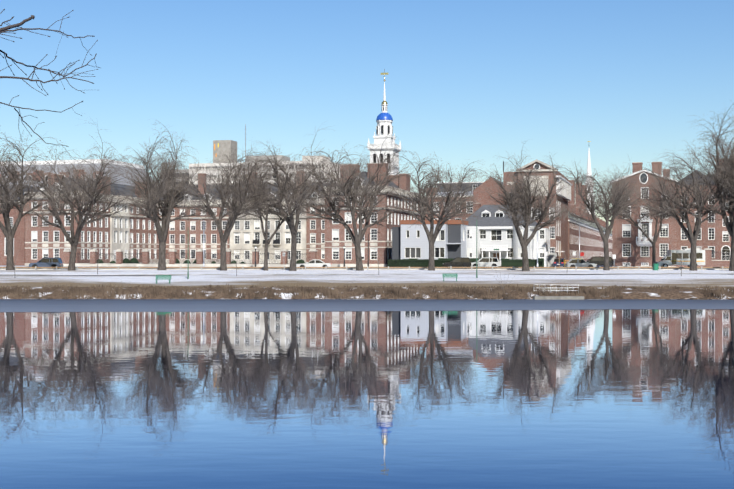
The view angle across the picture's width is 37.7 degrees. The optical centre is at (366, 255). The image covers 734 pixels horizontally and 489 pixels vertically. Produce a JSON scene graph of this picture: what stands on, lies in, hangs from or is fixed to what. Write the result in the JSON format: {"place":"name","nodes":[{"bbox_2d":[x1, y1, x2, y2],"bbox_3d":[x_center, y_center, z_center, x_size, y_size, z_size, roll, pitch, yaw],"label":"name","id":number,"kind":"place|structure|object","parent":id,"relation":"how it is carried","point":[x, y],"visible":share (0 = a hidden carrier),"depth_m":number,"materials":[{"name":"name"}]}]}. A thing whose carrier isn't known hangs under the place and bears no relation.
{"place":"outdoors","nodes":[
{"label":"outdoors","id":0,"kind":"place"},
{"bbox_2d":[0,9,99,166],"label":"tree branches","id":1,"kind":"object","parent":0,"point":[5,29],"visible":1,"depth_m":5.19,"materials":[{"name":"grey"}]},
{"bbox_2d":[0,268,728,269],"bbox_3d":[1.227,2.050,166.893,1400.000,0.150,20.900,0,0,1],"label":"road","id":2,"kind":"structure","parent":0,"point":[366,269],"depth_m":156.98,"materials":[{"name":"grey asphalt"}]},
{"bbox_2d":[29,258,62,268],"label":"blue suv","id":3,"kind":"object","parent":2,"relation":"on","point":[50,262],"visible":0.79,"depth_m":158.95,"materials":[{"name":"blue metal"}]},
{"bbox_2d":[193,218,204,266],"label":"street light","id":4,"kind":"object","parent":2,"relation":"on","point":[203,243],"visible":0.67,"depth_m":175.07,"materials":[{"name":"silver metal"}]},
{"bbox_2d":[296,259,330,268],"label":"white sedan car","id":5,"kind":"object","parent":2,"relation":"on","point":[316,263],"visible":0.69,"depth_m":158.53,"materials":[{"name":"white metal"}]},
{"bbox_2d":[367,232,379,266],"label":"street light","id":6,"kind":"object","parent":2,"relation":"on","point":[368,248],"visible":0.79,"depth_m":174.79,"materials":[{"name":"black metal"}]},
{"bbox_2d":[443,257,470,266],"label":"black suv","id":7,"kind":"object","parent":2,"relation":"on","point":[460,262],"visible":0.9,"depth_m":169.79,"materials":[{"name":"black metal"}]},
{"bbox_2d":[470,257,499,266],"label":"white suv","id":8,"kind":"object","parent":2,"relation":"on","point":[488,262],"visible":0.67,"depth_m":169.95,"materials":[{"name":"white metal"}]},
{"bbox_2d":[537,222,544,266],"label":"street light","id":9,"kind":"object","parent":2,"relation":"on","point":[537,247],"visible":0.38,"depth_m":175.49,"materials":[{"name":"silver metal"}]},
{"bbox_2d":[565,259,596,268],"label":"silver hatchback car","id":10,"kind":"object","parent":2,"relation":"on","point":[576,262],"visible":0.81,"depth_m":160.63,"materials":[{"name":"grey metal"}]},
{"bbox_2d":[586,257,613,266],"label":"car","id":11,"kind":"object","parent":2,"relation":"on","point":[597,260],"visible":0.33,"depth_m":177.01,"materials":[{"name":"black metal"}]},
{"bbox_2d":[655,249,704,266],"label":"shuttle bus","id":12,"kind":"object","parent":2,"relation":"on","point":[672,257],"visible":0.69,"depth_m":169.59,"materials":[{"name":"white metal"}]},
{"bbox_2d":[0,309,733,488],"bbox_3d":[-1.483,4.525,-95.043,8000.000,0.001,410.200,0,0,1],"label":"water","id":13,"kind":"structure","parent":0,"point":[570,399],"depth_m":33.69,"materials":[{"name":"blue liquid"}]},
{"bbox_2d":[0,297,733,311],"bbox_3d":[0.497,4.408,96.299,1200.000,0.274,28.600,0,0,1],"label":"ice sheet","id":14,"kind":"object","parent":13,"relation":"on","point":[182,304],"visible":0.92,"depth_m":98.18,"materials":[{"name":"grey ice"}]},
{"bbox_2d":[0,265,733,298],"bbox_3d":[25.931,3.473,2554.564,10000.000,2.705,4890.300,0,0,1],"label":"ground","id":15,"kind":"structure","parent":0,"point":[242,278],"depth_m":127.23,"materials":[{"name":"white snow"}]},
{"bbox_2d":[0,185,39,264],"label":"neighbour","id":16,"kind":"structure","parent":15,"relation":"on","point":[19,240],"depth_m":215.12,"materials":[{"name":"brick"}]},
{"bbox_2d":[0,130,61,269],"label":"tree","id":17,"kind":"object","parent":15,"relation":"on","point":[7,202],"visible":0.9,"depth_m":151.92,"materials":[{"name":"brown plant"}]},
{"bbox_2d":[0,159,152,189],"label":"building roof","id":18,"kind":"structure","parent":15,"relation":"on","point":[42,163],"depth_m":309.69,"materials":[{"name":"metal"}]},
{"bbox_2d":[15,120,140,270],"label":"tree","id":19,"kind":"object","parent":15,"relation":"on","point":[88,185],"visible":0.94,"depth_m":150.06,"materials":[{"name":"brown plant"}]},
{"bbox_2d":[155,275,170,282],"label":"bench","id":20,"kind":"object","parent":15,"relation":"on","point":[169,279],"visible":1,"depth_m":122.51,"materials":[{"name":"green paint"}]},
{"bbox_2d":[114,120,214,269],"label":"tree","id":21,"kind":"object","parent":15,"relation":"on","point":[155,187],"visible":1,"depth_m":151.61,"materials":[{"name":"brown plant"}]},
{"bbox_2d":[187,237,188,278],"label":"pole","id":22,"kind":"object","parent":15,"relation":"on","point":[188,260],"visible":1,"depth_m":131.06,"materials":[{"name":"green"}]},
{"bbox_2d":[159,147,279,270],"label":"tree","id":23,"kind":"object","parent":15,"relation":"on","point":[240,201],"visible":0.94,"depth_m":150.08,"materials":[{"name":"brown plant"}]},
{"bbox_2d":[23,163,420,266],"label":"brick building","id":24,"kind":"structure","parent":15,"relation":"on","point":[127,241],"depth_m":207.58,"materials":[{"name":"brick"}]},
{"bbox_2d":[161,124,339,186],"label":"buildings","id":25,"kind":"structure","parent":15,"relation":"on","point":[226,147],"depth_m":443.88,"materials":[{"name":"concrete"}]},
{"bbox_2d":[224,152,329,270],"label":"tree","id":26,"kind":"object","parent":15,"relation":"on","point":[265,232],"visible":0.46,"depth_m":152.12,"materials":[{"name":"brown plant"}]},
{"bbox_2d":[210,140,353,270],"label":"tree","id":27,"kind":"object","parent":15,"relation":"on","point":[299,190],"visible":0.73,"depth_m":150.78,"materials":[{"name":"brown plant"}]},
{"bbox_2d":[266,121,417,270],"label":"tree","id":28,"kind":"object","parent":15,"relation":"on","point":[346,189],"visible":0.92,"depth_m":151.96,"materials":[{"name":"brown plant"}]},
{"bbox_2d":[0,266,728,269],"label":"wall","id":29,"kind":"structure","parent":15,"relation":"on","point":[409,267],"depth_m":154.96,"materials":[{"name":"grey concrete"}]},
{"bbox_2d":[0,283,733,298],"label":"bank reeds","id":30,"kind":"object","parent":15,"relation":"on","point":[479,291],"visible":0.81,"depth_m":111.45,"materials":[{"name":"brown plant"}]},
{"bbox_2d":[388,175,424,219],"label":"building","id":31,"kind":"structure","parent":15,"relation":"on","point":[397,181],"depth_m":274.06,"materials":[{"name":"brick"}]},
{"bbox_2d":[388,258,453,266],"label":"hedge","id":32,"kind":"object","parent":15,"relation":"on","point":[416,262],"depth_m":174.38,"materials":[{"name":"green plant"}]},
{"bbox_2d":[392,220,468,259],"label":"modern house","id":33,"kind":"structure","parent":15,"relation":"on","point":[411,242],"depth_m":177.66,"materials":[{"name":"white paint"}]},
{"bbox_2d":[386,149,488,270],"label":"tree","id":34,"kind":"object","parent":15,"relation":"on","point":[422,197],"visible":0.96,"depth_m":151.61,"materials":[{"name":"brown plant"}]},
{"bbox_2d":[283,249,615,260],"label":"street signs","id":35,"kind":"object","parent":15,"relation":"on","point":[581,254],"visible":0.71,"depth_m":174.44,"materials":[{"name":"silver metal"}]},
{"bbox_2d":[442,273,457,280],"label":"bench","id":36,"kind":"object","parent":15,"relation":"on","point":[449,276],"visible":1,"depth_m":126.16,"materials":[{"name":"green paint"}]},
{"bbox_2d":[425,182,483,219],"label":"brick hall","id":37,"kind":"structure","parent":15,"relation":"on","point":[467,189],"depth_m":265.83,"materials":[{"name":"red brick"}]},
{"bbox_2d":[476,220,477,277],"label":"park lamp","id":38,"kind":"object","parent":15,"relation":"on","point":[476,251],"visible":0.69,"depth_m":132.68,"materials":[{"name":"green metal"}]},
{"bbox_2d":[469,258,543,266],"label":"hedge","id":39,"kind":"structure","parent":15,"relation":"on","point":[514,262],"depth_m":176.95,"materials":[{"name":"green plant"}]},
{"bbox_2d":[465,203,559,266],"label":"colonial house","id":40,"kind":"structure","parent":15,"relation":"on","point":[494,231],"depth_m":182.37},
{"bbox_2d":[466,142,573,270],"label":"tree","id":41,"kind":"object","parent":15,"relation":"on","point":[514,202],"visible":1,"depth_m":150.95,"materials":[{"name":"brown plant"}]},
{"bbox_2d":[473,177,586,210],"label":"brick building","id":42,"kind":"structure","parent":15,"relation":"on","point":[483,196],"depth_m":240.38,"materials":[{"name":"brick"}]},
{"bbox_2d":[503,159,571,266],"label":"brick building","id":43,"kind":"structure","parent":15,"relation":"on","point":[557,236],"depth_m":190.92,"materials":[{"name":"brick"}]},
{"bbox_2d":[533,285,583,299],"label":"dock","id":44,"kind":"object","parent":15,"relation":"on","point":[551,289],"visible":0.56,"depth_m":109.15,"materials":[{"name":"wood"}]},
{"bbox_2d":[553,258,565,266],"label":"navy hatchback","id":45,"kind":"object","parent":15,"relation":"on","point":[556,262],"visible":0.79,"depth_m":181.75,"materials":[{"name":"blue metal"}]},
{"bbox_2d":[579,223,588,258],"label":"street light","id":46,"kind":"object","parent":15,"relation":"on","point":[579,239],"visible":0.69,"depth_m":195.39,"materials":[{"name":"silver metal"}]},
{"bbox_2d":[584,141,594,213],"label":"church spire","id":47,"kind":"structure","parent":15,"relation":"on","point":[588,166],"depth_m":478.07,"materials":[{"name":"white paint"}]},
{"bbox_2d":[568,201,611,260],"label":"brick building","id":48,"kind":"structure","parent":15,"relation":"on","point":[591,243],"depth_m":265.62,"materials":[{"name":"brick"}]},
{"bbox_2d":[549,156,654,269],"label":"tree","id":49,"kind":"object","parent":15,"relation":"on","point":[616,193],"visible":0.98,"depth_m":151.55,"materials":[{"name":"brown plant"}]},
{"bbox_2d":[590,161,694,266],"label":"tree","id":50,"kind":"object","parent":15,"relation":"on","point":[629,216],"visible":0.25,"depth_m":175.24,"materials":[{"name":"brown plant"}]},
{"bbox_2d":[653,264,657,269],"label":"litter bin","id":51,"kind":"object","parent":15,"relation":"on","point":[655,266],"visible":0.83,"depth_m":150.14,"materials":[{"name":"green metal"}]},
{"bbox_2d":[612,158,730,266],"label":"brick building","id":52,"kind":"structure","parent":15,"relation":"on","point":[631,245],"depth_m":184.94,"materials":[{"name":"brick"}]},
{"bbox_2d":[628,144,733,270],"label":"tree","id":53,"kind":"object","parent":15,"relation":"on","point":[692,237],"visible":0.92,"depth_m":150.91,"materials":[{"name":"brown plant"}]},
{"bbox_2d":[659,104,733,270],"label":"tree","id":54,"kind":"object","parent":15,"relation":"on","point":[724,181],"visible":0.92,"depth_m":149.96,"materials":[{"name":"brown plant"}]},
{"bbox_2d":[0,273,733,274],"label":"park path","id":55,"kind":"structure","parent":0,"point":[362,274],"depth_m":140.13,"materials":[{"name":"grey concrete"}]},
{"bbox_2d":[0,0,733,224],"label":"sky","id":56,"kind":"structure","parent":0,"point":[467,81],"materials":[{"name":"blue"}]},
{"bbox_2d":[367,69,400,174],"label":"clock tower","id":57,"kind":"structure","parent":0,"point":[384,119],"depth_m":287.79,"materials":[{"name":"paint"}]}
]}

